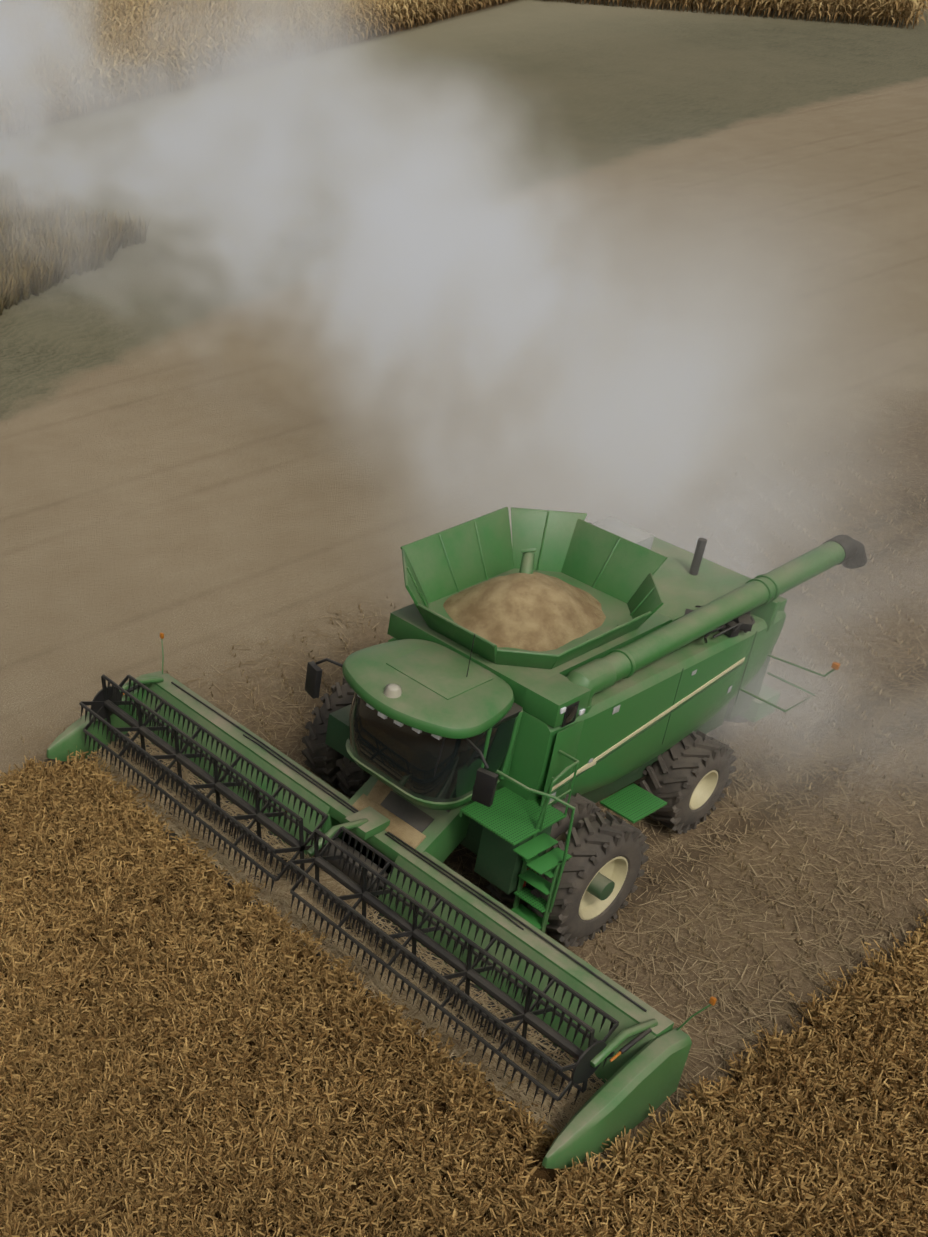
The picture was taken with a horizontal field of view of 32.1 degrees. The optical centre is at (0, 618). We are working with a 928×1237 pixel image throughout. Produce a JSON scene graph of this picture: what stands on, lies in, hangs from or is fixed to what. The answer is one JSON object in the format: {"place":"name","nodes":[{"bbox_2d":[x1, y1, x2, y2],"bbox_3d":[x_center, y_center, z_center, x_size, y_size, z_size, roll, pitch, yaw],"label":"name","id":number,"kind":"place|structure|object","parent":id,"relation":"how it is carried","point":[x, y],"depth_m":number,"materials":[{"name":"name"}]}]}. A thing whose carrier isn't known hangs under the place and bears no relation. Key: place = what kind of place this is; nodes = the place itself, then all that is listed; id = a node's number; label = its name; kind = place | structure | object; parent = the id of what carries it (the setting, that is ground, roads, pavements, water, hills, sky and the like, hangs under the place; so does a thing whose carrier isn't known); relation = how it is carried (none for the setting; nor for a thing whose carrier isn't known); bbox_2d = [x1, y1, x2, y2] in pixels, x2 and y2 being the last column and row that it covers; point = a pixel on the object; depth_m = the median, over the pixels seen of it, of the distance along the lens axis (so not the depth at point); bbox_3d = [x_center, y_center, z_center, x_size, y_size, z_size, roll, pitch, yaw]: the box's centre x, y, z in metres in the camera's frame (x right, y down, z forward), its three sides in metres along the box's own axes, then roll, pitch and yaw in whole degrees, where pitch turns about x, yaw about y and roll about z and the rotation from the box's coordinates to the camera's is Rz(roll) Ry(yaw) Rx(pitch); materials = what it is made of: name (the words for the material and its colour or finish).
{"place":"outdoors","nodes":[
{"label":"outdoors","id":0,"kind":"place"},
{"bbox_2d":[0,0,927,1236],"bbox_3d":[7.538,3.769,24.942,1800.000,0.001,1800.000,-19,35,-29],"label":"field ground","id":1,"kind":"structure","parent":0,"point":[144,501],"depth_m":39.64,"materials":[{"name":"beige soil"}]},
{"bbox_2d":[0,171,152,314],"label":"tall grass patches","id":2,"kind":"object","parent":1,"relation":"on","point":[18,289],"depth_m":52.34,"materials":[{"name":"plant"}]},
{"bbox_2d":[46,507,866,1168],"bbox_3d":[8.827,1.243,24.483,12.027,4.919,11.170,-19,35,-29],"label":"combine harvester","id":3,"kind":"object","parent":1,"relation":"on","point":[512,707],"depth_m":22.76,"materials":[{"name":"metal"}]},
{"bbox_2d":[0,747,927,1236],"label":"unharvested crop","id":4,"kind":"object","parent":1,"relation":"on","point":[190,975],"depth_m":19.92,"materials":[{"name":"brown plant"}]},
{"bbox_2d":[0,0,927,134],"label":"corn field","id":5,"kind":"structure","parent":1,"relation":"on","point":[414,9],"depth_m":89.82,"materials":[{"name":"beige plant"}]},
{"bbox_2d":[18,373,927,1159],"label":"crop stubble","id":6,"kind":"object","parent":1,"relation":"on","point":[280,895],"depth_m":23.98,"materials":[{"name":"plant"}]},
{"bbox_2d":[0,0,927,902],"label":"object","id":7,"kind":"structure","parent":0,"point":[391,212],"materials":[{"name":"white"}]}
]}

